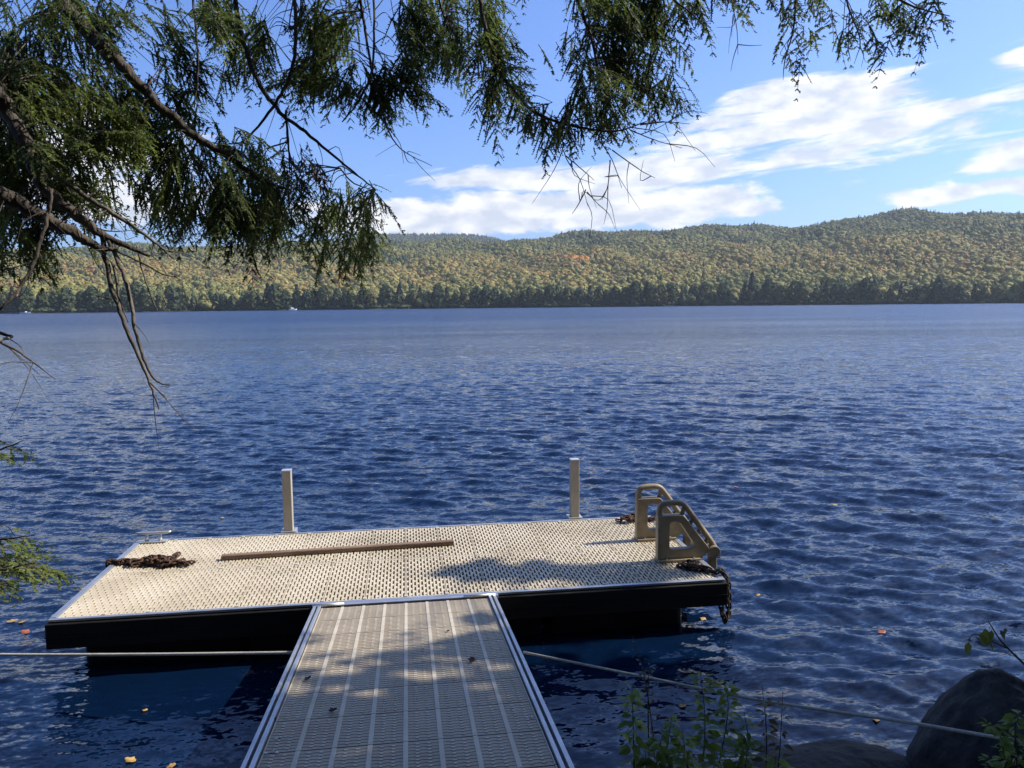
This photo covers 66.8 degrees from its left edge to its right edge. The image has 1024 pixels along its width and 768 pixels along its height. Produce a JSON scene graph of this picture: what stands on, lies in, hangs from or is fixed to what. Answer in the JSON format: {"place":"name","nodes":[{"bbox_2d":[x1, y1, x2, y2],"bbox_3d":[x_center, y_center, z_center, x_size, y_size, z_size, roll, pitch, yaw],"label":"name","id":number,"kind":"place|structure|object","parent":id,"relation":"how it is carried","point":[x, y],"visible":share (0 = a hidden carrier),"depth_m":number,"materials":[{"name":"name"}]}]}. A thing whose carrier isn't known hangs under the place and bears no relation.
{"place":"outdoors","nodes":[
{"label":"outdoors","id":0,"kind":"place"},
{"bbox_2d":[0,303,1023,767],"bbox_3d":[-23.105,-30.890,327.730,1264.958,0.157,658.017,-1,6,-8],"label":"water","id":1,"kind":"structure","parent":0,"point":[844,481],"depth_m":11.01,"materials":[{"name":"blue liquid"}]},
{"bbox_2d":[44,515,727,665],"bbox_3d":[-0.842,1.653,6.201,4.624,0.546,1.776,-1,6,-8],"label":"floating dock","id":2,"kind":"object","parent":1,"relation":"on","point":[582,575],"visible":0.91,"depth_m":5.66,"materials":[{"name":"plastic"}]},
{"bbox_2d":[105,552,195,568],"bbox_3d":[-2.845,1.657,6.150,0.724,0.645,0.340,-1,6,-8],"label":"rusty chain","id":3,"kind":"object","parent":2,"relation":"on","point":[163,561],"visible":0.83,"depth_m":6.05,"materials":[{"name":"metal"}]},
{"bbox_2d":[135,531,170,542],"bbox_3d":[-3.079,1.311,6.665,0.292,0.090,0.070,-1,6,-8],"label":"dock cleat","id":4,"kind":"object","parent":2,"relation":"on","point":[147,540],"visible":1,"depth_m":6.65,"materials":[{"name":"silver metal"}]},
{"bbox_2d":[281,469,297,532],"bbox_3d":[-1.992,2.024,7.035,0.130,2.542,0.140,-1,6,-8],"label":"dock post","id":5,"kind":"object","parent":2,"relation":"on","point":[288,514],"visible":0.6,"depth_m":6.89,"materials":[{"name":"beige metal"}]},
{"bbox_2d":[221,539,453,559],"bbox_3d":[-1.402,1.353,6.349,1.857,0.036,0.055,-2,6,-10],"label":"wooden board","id":6,"kind":"object","parent":2,"relation":"on","point":[334,549],"visible":1,"depth_m":6.32,"materials":[{"name":"brown wood"}]},
{"bbox_2d":[566,458,581,518],"bbox_3d":[0.594,1.961,7.388,0.130,2.542,0.140,-1,6,-8],"label":"dock post","id":7,"kind":"object","parent":2,"relation":"on","point":[574,485],"visible":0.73,"depth_m":7.24,"materials":[{"name":"beige metal"}]},
{"bbox_2d":[615,513,655,522],"bbox_3d":[1.166,1.474,7.167,0.445,0.576,0.157,-1,6,-8],"label":"rusty chain","id":8,"kind":"object","parent":2,"relation":"on","point":[628,518],"visible":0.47,"depth_m":7.11,"materials":[{"name":"metal"}]},
{"bbox_2d":[634,483,720,568],"bbox_3d":[1.335,1.192,6.338,0.507,0.652,0.674,-1,6,-8],"label":"dock ladder","id":9,"kind":"object","parent":2,"relation":"attached to","point":[674,524],"visible":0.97,"depth_m":6.05,"materials":[{"name":"beige plastic"}]},
{"bbox_2d":[676,559,731,624],"bbox_3d":[1.436,1.543,5.798,0.146,0.402,0.433,-6,8,-43],"label":"rusty chain","id":10,"kind":"object","parent":2,"relation":"on","point":[692,565],"visible":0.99,"depth_m":5.72,"materials":[{"name":"metal"}]},
{"bbox_2d":[0,221,1023,313],"bbox_3d":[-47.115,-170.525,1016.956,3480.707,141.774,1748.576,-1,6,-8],"label":"hills","id":11,"kind":"structure","parent":0,"point":[497,306],"depth_m":568.38,"materials":[{"name":"green plant"}]},
{"bbox_2d":[4,286,18,308],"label":"pine tree","id":12,"kind":"object","parent":11,"relation":"on","point":[12,303],"visible":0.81,"depth_m":496.65,"materials":[{"name":"green plant"}]},
{"bbox_2d":[16,286,36,309],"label":"broadleaf tree","id":13,"kind":"object","parent":11,"relation":"on","point":[25,296],"visible":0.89,"depth_m":497.10,"materials":[{"name":"green plant"}]},
{"bbox_2d":[35,291,51,308],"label":"broadleaf tree","id":14,"kind":"object","parent":11,"relation":"on","point":[44,298],"visible":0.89,"depth_m":504.96,"materials":[{"name":"green plant"}]},
{"bbox_2d":[46,289,64,308],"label":"broadleaf tree","id":15,"kind":"object","parent":11,"relation":"on","point":[55,295],"visible":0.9,"depth_m":509.58,"materials":[{"name":"green plant"}]},
{"bbox_2d":[56,287,76,309],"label":"broadleaf tree","id":16,"kind":"object","parent":11,"relation":"on","point":[65,291],"visible":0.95,"depth_m":511.29,"materials":[{"name":"green plant"}]},
{"bbox_2d":[74,291,88,308],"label":"broadleaf tree","id":17,"kind":"object","parent":11,"relation":"on","point":[78,297],"visible":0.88,"depth_m":520.95,"materials":[{"name":"green plant"}]},
{"bbox_2d":[81,285,103,311],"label":"broadleaf tree","id":18,"kind":"object","parent":11,"relation":"on","point":[88,292],"visible":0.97,"depth_m":522.12,"materials":[{"name":"green plant"}]},
{"bbox_2d":[94,292,107,310],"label":"broadleaf tree","id":19,"kind":"object","parent":11,"relation":"on","point":[102,304],"visible":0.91,"depth_m":526.23,"materials":[{"name":"green plant"}]},
{"bbox_2d":[102,287,120,308],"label":"broadleaf tree","id":20,"kind":"object","parent":11,"relation":"on","point":[107,294],"visible":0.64,"depth_m":528.25,"materials":[{"name":"green plant"}]},
{"bbox_2d":[119,284,136,307],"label":"broadleaf tree","id":21,"kind":"object","parent":11,"relation":"on","point":[122,289],"visible":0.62,"depth_m":532.91,"materials":[{"name":"green plant"}]},
{"bbox_2d":[126,281,145,306],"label":"broadleaf tree","id":22,"kind":"object","parent":11,"relation":"on","point":[136,287],"visible":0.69,"depth_m":536.73,"materials":[{"name":"green plant"}]},
{"bbox_2d":[138,287,155,310],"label":"broadleaf tree","id":23,"kind":"object","parent":11,"relation":"on","point":[147,297],"visible":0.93,"depth_m":536.55,"materials":[{"name":"green plant"}]},
{"bbox_2d":[154,292,167,310],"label":"broadleaf tree","id":24,"kind":"object","parent":11,"relation":"on","point":[160,296],"visible":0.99,"depth_m":542.56,"materials":[{"name":"green plant"}]},
{"bbox_2d":[163,284,180,307],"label":"broadleaf tree","id":25,"kind":"object","parent":11,"relation":"on","point":[171,291],"visible":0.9,"depth_m":547.52,"materials":[{"name":"green plant"}]},
{"bbox_2d":[175,286,189,308],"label":"broadleaf tree","id":26,"kind":"object","parent":11,"relation":"on","point":[181,294],"visible":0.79,"depth_m":553.15,"materials":[{"name":"green plant"}]},
{"bbox_2d":[247,290,260,308],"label":"broadleaf tree","id":27,"kind":"object","parent":11,"relation":"on","point":[252,294],"visible":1,"depth_m":565.17,"materials":[{"name":"green plant"}]},
{"bbox_2d":[260,283,275,305],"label":"pine tree","id":28,"kind":"object","parent":11,"relation":"on","point":[264,297],"visible":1,"depth_m":566.95,"materials":[{"name":"green plant"}]},
{"bbox_2d":[267,283,282,306],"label":"broadleaf tree","id":29,"kind":"object","parent":11,"relation":"on","point":[275,289],"visible":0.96,"depth_m":568.02,"materials":[{"name":"green plant"}]},
{"bbox_2d":[280,290,291,306],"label":"broadleaf tree","id":30,"kind":"object","parent":11,"relation":"on","point":[285,297],"visible":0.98,"depth_m":571.77,"materials":[{"name":"green plant"}]},
{"bbox_2d":[291,284,302,306],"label":"pine tree","id":31,"kind":"object","parent":11,"relation":"on","point":[296,293],"visible":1,"depth_m":575.61,"materials":[{"name":"green plant"}]},
{"bbox_2d":[301,289,312,306],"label":"broadleaf tree","id":32,"kind":"object","parent":11,"relation":"on","point":[305,294],"visible":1,"depth_m":575.86,"materials":[{"name":"green plant"}]},
{"bbox_2d":[308,288,320,305],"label":"broadleaf tree","id":33,"kind":"object","parent":11,"relation":"on","point":[315,302],"visible":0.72,"depth_m":578.88,"materials":[{"name":"green plant"}]},
{"bbox_2d":[316,284,332,305],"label":"broadleaf tree","id":34,"kind":"object","parent":11,"relation":"on","point":[323,288],"visible":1,"depth_m":578.15,"materials":[{"name":"green plant"}]},
{"bbox_2d":[332,288,342,305],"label":"broadleaf tree","id":35,"kind":"object","parent":11,"relation":"on","point":[336,295],"visible":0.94,"depth_m":579.45,"materials":[{"name":"green plant"}]},
{"bbox_2d":[339,289,351,305],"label":"broadleaf tree","id":36,"kind":"object","parent":11,"relation":"on","point":[345,295],"visible":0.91,"depth_m":575.62,"materials":[{"name":"green plant"}]},
{"bbox_2d":[356,287,371,305],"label":"broadleaf tree","id":37,"kind":"object","parent":11,"relation":"on","point":[361,299],"visible":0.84,"depth_m":579.97,"materials":[{"name":"green plant"}]},
{"bbox_2d":[366,292,377,307],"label":"broadleaf tree","id":38,"kind":"object","parent":11,"relation":"on","point":[371,296],"visible":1,"depth_m":579.86,"materials":[{"name":"green plant"}]},
{"bbox_2d":[377,284,393,304],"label":"broadleaf tree","id":39,"kind":"object","parent":11,"relation":"on","point":[384,289],"visible":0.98,"depth_m":586.42,"materials":[{"name":"green plant"}]},
{"bbox_2d":[393,284,406,304],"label":"pine tree","id":40,"kind":"object","parent":11,"relation":"on","point":[398,292],"visible":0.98,"depth_m":592.79,"materials":[{"name":"green plant"}]},
{"bbox_2d":[408,289,418,305],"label":"broadleaf tree","id":41,"kind":"object","parent":11,"relation":"on","point":[413,294],"visible":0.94,"depth_m":597.86,"materials":[{"name":"green plant"}]},
{"bbox_2d":[431,283,445,304],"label":"broadleaf tree","id":42,"kind":"object","parent":11,"relation":"on","point":[438,288],"visible":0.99,"depth_m":597.52,"materials":[{"name":"green plant"}]},
{"bbox_2d":[459,289,471,304],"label":"broadleaf tree","id":43,"kind":"object","parent":11,"relation":"on","point":[466,296],"visible":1,"depth_m":598.76,"materials":[{"name":"green plant"}]},
{"bbox_2d":[470,286,483,303],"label":"broadleaf tree","id":44,"kind":"object","parent":11,"relation":"on","point":[477,291],"visible":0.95,"depth_m":600.17,"materials":[{"name":"green plant"}]},
{"bbox_2d":[479,286,495,304],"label":"broadleaf tree","id":45,"kind":"object","parent":11,"relation":"on","point":[486,291],"visible":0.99,"depth_m":599.43,"materials":[{"name":"green plant"}]},
{"bbox_2d":[499,291,508,306],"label":"broadleaf tree","id":46,"kind":"object","parent":11,"relation":"on","point":[502,295],"visible":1,"depth_m":602.04,"materials":[{"name":"green plant"}]},
{"bbox_2d":[0,206,1023,312],"bbox_3d":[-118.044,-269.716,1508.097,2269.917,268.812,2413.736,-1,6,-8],"label":"forest","id":47,"kind":"object","parent":11,"relation":"on","point":[909,248],"visible":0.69,"depth_m":756.31,"materials":[{"name":"green plant"}]},
{"bbox_2d":[508,289,520,304],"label":"broadleaf tree","id":48,"kind":"object","parent":11,"relation":"on","point":[513,293],"visible":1,"depth_m":599.90,"materials":[{"name":"green plant"}]},
{"bbox_2d":[519,289,530,306],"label":"broadleaf tree","id":49,"kind":"object","parent":11,"relation":"on","point":[524,298],"visible":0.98,"depth_m":597.97,"materials":[{"name":"green plant"}]},
{"bbox_2d":[525,285,535,302],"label":"broadleaf tree","id":50,"kind":"object","parent":11,"relation":"on","point":[531,291],"visible":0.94,"depth_m":598.75,"materials":[{"name":"green plant"}]},
{"bbox_2d":[533,288,544,302],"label":"broadleaf tree","id":51,"kind":"object","parent":11,"relation":"on","point":[537,295],"visible":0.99,"depth_m":594.42,"materials":[{"name":"green plant"}]},
{"bbox_2d":[544,284,557,303],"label":"broadleaf tree","id":52,"kind":"object","parent":11,"relation":"on","point":[548,292],"visible":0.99,"depth_m":590.41,"materials":[{"name":"green plant"}]},
{"bbox_2d":[562,287,574,303],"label":"broadleaf tree","id":53,"kind":"object","parent":11,"relation":"on","point":[570,292],"visible":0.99,"depth_m":589.00,"materials":[{"name":"green plant"}]},
{"bbox_2d":[574,286,585,303],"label":"broadleaf tree","id":54,"kind":"object","parent":11,"relation":"on","point":[579,291],"visible":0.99,"depth_m":588.68,"materials":[{"name":"green plant"}]},
{"bbox_2d":[586,285,594,303],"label":"pine tree","id":55,"kind":"object","parent":11,"relation":"on","point":[590,300],"visible":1,"depth_m":589.20,"materials":[{"name":"green plant"}]},
{"bbox_2d":[593,286,605,303],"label":"broadleaf tree","id":56,"kind":"object","parent":11,"relation":"on","point":[599,289],"visible":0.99,"depth_m":591.29,"materials":[{"name":"green plant"}]},
{"bbox_2d":[608,286,622,303],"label":"broadleaf tree","id":57,"kind":"object","parent":11,"relation":"on","point":[615,298],"visible":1,"depth_m":588.04,"materials":[{"name":"green plant"}]},
{"bbox_2d":[620,286,633,305],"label":"broadleaf tree","id":58,"kind":"object","parent":11,"relation":"on","point":[626,293],"visible":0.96,"depth_m":585.53,"materials":[{"name":"green plant"}]},
{"bbox_2d":[627,280,643,302],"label":"broadleaf tree","id":59,"kind":"object","parent":11,"relation":"on","point":[635,287],"visible":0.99,"depth_m":583.32,"materials":[{"name":"green plant"}]},
{"bbox_2d":[645,284,659,303],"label":"broadleaf tree","id":60,"kind":"object","parent":11,"relation":"on","point":[653,291],"visible":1,"depth_m":581.00,"materials":[{"name":"green plant"}]},
{"bbox_2d":[654,284,668,302],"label":"broadleaf tree","id":61,"kind":"object","parent":11,"relation":"on","point":[660,287],"visible":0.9,"depth_m":583.24,"materials":[{"name":"green plant"}]},
{"bbox_2d":[666,283,678,301],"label":"broadleaf tree","id":62,"kind":"object","parent":11,"relation":"on","point":[671,288],"visible":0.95,"depth_m":586.27,"materials":[{"name":"green plant"}]},
{"bbox_2d":[688,283,701,301],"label":"broadleaf tree","id":63,"kind":"object","parent":11,"relation":"on","point":[693,290],"visible":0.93,"depth_m":588.70,"materials":[{"name":"green plant"}]},
{"bbox_2d":[697,281,711,300],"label":"broadleaf tree","id":64,"kind":"object","parent":11,"relation":"on","point":[705,291],"visible":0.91,"depth_m":588.55,"materials":[{"name":"green plant"}]},
{"bbox_2d":[716,282,727,300],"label":"broadleaf tree","id":65,"kind":"object","parent":11,"relation":"on","point":[722,289],"visible":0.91,"depth_m":583.29,"materials":[{"name":"green plant"}]},
{"bbox_2d":[738,282,749,301],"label":"pine tree","id":66,"kind":"object","parent":11,"relation":"on","point":[744,291],"visible":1,"depth_m":572.38,"materials":[{"name":"green plant"}]},
{"bbox_2d":[743,272,758,299],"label":"pine tree","id":67,"kind":"object","parent":11,"relation":"on","point":[752,282],"visible":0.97,"depth_m":572.16,"materials":[{"name":"green plant"}]},
{"bbox_2d":[761,278,776,300],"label":"broadleaf tree","id":68,"kind":"object","parent":11,"relation":"on","point":[768,286],"visible":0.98,"depth_m":567.92,"materials":[{"name":"green plant"}]},
{"bbox_2d":[773,285,788,302],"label":"broadleaf tree","id":69,"kind":"object","parent":11,"relation":"on","point":[781,289],"visible":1,"depth_m":561.86,"materials":[{"name":"green plant"}]},
{"bbox_2d":[787,280,801,303],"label":"broadleaf tree","id":70,"kind":"object","parent":11,"relation":"on","point":[792,290],"visible":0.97,"depth_m":560.10,"materials":[{"name":"green plant"}]},
{"bbox_2d":[794,280,809,303],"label":"broadleaf tree","id":71,"kind":"object","parent":11,"relation":"on","point":[804,289],"visible":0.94,"depth_m":557.74,"materials":[{"name":"green plant"}]},
{"bbox_2d":[817,279,834,299],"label":"pine tree","id":72,"kind":"object","parent":11,"relation":"on","point":[826,287],"visible":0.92,"depth_m":550.84,"materials":[{"name":"green plant"}]},
{"bbox_2d":[829,282,843,303],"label":"broadleaf tree","id":73,"kind":"object","parent":11,"relation":"on","point":[836,287],"visible":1,"depth_m":543.43,"materials":[{"name":"green plant"}]},
{"bbox_2d":[837,283,849,300],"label":"broadleaf tree","id":74,"kind":"object","parent":11,"relation":"on","point":[844,286],"visible":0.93,"depth_m":541.87,"materials":[{"name":"green plant"}]},
{"bbox_2d":[849,282,863,300],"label":"broadleaf tree","id":75,"kind":"object","parent":11,"relation":"on","point":[855,288],"visible":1,"depth_m":537.21,"materials":[{"name":"green plant"}]},
{"bbox_2d":[857,276,876,299],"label":"broadleaf tree","id":76,"kind":"object","parent":11,"relation":"on","point":[867,289],"visible":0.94,"depth_m":534.70,"materials":[{"name":"green plant"}]},
{"bbox_2d":[871,286,882,300],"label":"broadleaf tree","id":77,"kind":"object","parent":11,"relation":"on","point":[877,294],"visible":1,"depth_m":532.29,"materials":[{"name":"green plant"}]},
{"bbox_2d":[885,287,895,300],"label":"broadleaf tree","id":78,"kind":"object","parent":11,"relation":"on","point":[889,291],"visible":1,"depth_m":533.46,"materials":[{"name":"green plant"}]},
{"bbox_2d":[895,283,907,302],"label":"pine tree","id":79,"kind":"object","parent":11,"relation":"on","point":[899,294],"visible":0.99,"depth_m":531.97,"materials":[{"name":"green plant"}]},
{"bbox_2d":[919,283,931,300],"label":"broadleaf tree","id":80,"kind":"object","parent":11,"relation":"on","point":[927,290],"visible":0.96,"depth_m":529.39,"materials":[{"name":"green plant"}]},
{"bbox_2d":[930,275,948,298],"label":"broadleaf tree","id":81,"kind":"object","parent":11,"relation":"on","point":[943,285],"visible":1,"depth_m":524.84,"materials":[{"name":"green plant"}]},
{"bbox_2d":[944,284,959,298],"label":"broadleaf tree","id":82,"kind":"object","parent":11,"relation":"on","point":[951,290],"visible":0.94,"depth_m":521.37,"materials":[{"name":"green plant"}]},
{"bbox_2d":[953,283,967,299],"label":"broadleaf tree","id":83,"kind":"object","parent":11,"relation":"on","point":[962,291],"visible":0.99,"depth_m":518.51,"materials":[{"name":"green plant"}]},
{"bbox_2d":[979,286,988,298],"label":"broadleaf tree","id":84,"kind":"object","parent":11,"relation":"on","point":[983,289],"visible":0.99,"depth_m":512.49,"materials":[{"name":"green plant"}]},
{"bbox_2d":[990,285,1005,298],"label":"broadleaf tree","id":85,"kind":"object","parent":11,"relation":"on","point":[995,294],"visible":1,"depth_m":508.17,"materials":[{"name":"green plant"}]},
{"bbox_2d":[1009,284,1021,299],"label":"broadleaf tree","id":86,"kind":"object","parent":11,"relation":"on","point":[1014,288],"visible":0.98,"depth_m":504.34,"materials":[{"name":"green plant"}]},
{"bbox_2d":[0,0,1023,248],"label":"sky","id":87,"kind":"structure","parent":0,"point":[948,136],"materials":[{"name":"blue"}]},
{"bbox_3d":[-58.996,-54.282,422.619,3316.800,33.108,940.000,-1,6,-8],"label":"ground","id":88,"kind":"structure","parent":0,"visible":0},
{"bbox_2d":[241,593,574,767],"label":"gangway","id":89,"kind":"object","parent":88,"relation":"on","point":[401,683],"visible":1,"depth_m":3.60,"materials":[{"name":"metal"}]},
{"bbox_2d":[0,651,292,655],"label":"mooring rope","id":90,"kind":"object","parent":89,"relation":"attached to","point":[155,654],"visible":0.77,"depth_m":4.58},
{"bbox_2d":[523,651,1020,741],"bbox_3d":[1.269,1.386,3.579,2.841,0.380,0.185,4,7,35],"label":"mooring rope","id":91,"kind":"object","parent":89,"relation":"attached to","point":[803,706],"visible":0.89,"depth_m":3.63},
{"bbox_2d":[0,0,953,606],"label":"hemlock tree","id":92,"kind":"object","parent":88,"relation":"on","point":[38,160],"visible":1,"depth_m":4.12,"materials":[{"name":"green plant"}]},
{"bbox_2d":[615,682,674,767],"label":"leafy weed","id":93,"kind":"object","parent":88,"relation":"on","point":[661,754],"visible":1,"depth_m":3.29,"materials":[{"name":"green plant"}]},
{"bbox_2d":[632,637,657,765],"bbox_3d":[0.610,1.618,3.514,0.163,0.962,0.102,3,7,34],"label":"bare weed","id":94,"kind":"object","parent":88,"relation":"on","point":[648,704],"visible":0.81,"depth_m":3.50,"materials":[{"name":"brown plant"}]},
{"bbox_2d":[635,715,691,767],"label":"leafy weed","id":95,"kind":"object","parent":88,"relation":"on","point":[666,725],"visible":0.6,"depth_m":3.33,"materials":[{"name":"green plant"}]},
{"bbox_2d":[669,670,755,767],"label":"leafy weed","id":96,"kind":"object","parent":88,"relation":"on","point":[711,748],"visible":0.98,"depth_m":3.30,"materials":[{"name":"green plant"}]},
{"bbox_2d":[709,714,763,767],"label":"leafy weed","id":97,"kind":"object","parent":88,"relation":"on","point":[749,738],"visible":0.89,"depth_m":3.33,"materials":[{"name":"green plant"}]},
{"bbox_2d":[752,687,794,767],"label":"leafy weed","id":98,"kind":"object","parent":88,"relation":"on","point":[767,737],"visible":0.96,"depth_m":3.31,"materials":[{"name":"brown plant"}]},
{"bbox_2d":[761,756,794,767],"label":"leafy weed","id":99,"kind":"object","parent":88,"relation":"on","point":[783,762],"visible":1,"depth_m":3.21,"materials":[{"name":"green plant"}]},
{"bbox_2d":[744,739,911,767],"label":"flat rock","id":100,"kind":"object","parent":88,"relation":"on","point":[841,753],"visible":0.77,"depth_m":3.85,"materials":[{"name":"stone"}]},
{"bbox_2d":[906,668,1023,767],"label":"boulder","id":101,"kind":"object","parent":88,"relation":"on","point":[993,696],"visible":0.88,"depth_m":3.67,"materials":[{"name":"stone"}]},
{"bbox_2d":[965,621,1023,664],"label":"sapling","id":102,"kind":"object","parent":88,"relation":"on","point":[986,636],"visible":1,"depth_m":3.19,"materials":[{"name":"green plant"}]},
{"bbox_2d":[975,709,1023,767],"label":"leafy weed","id":103,"kind":"object","parent":88,"relation":"on","point":[1006,743],"visible":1,"depth_m":2.99,"materials":[{"name":"green plant"}]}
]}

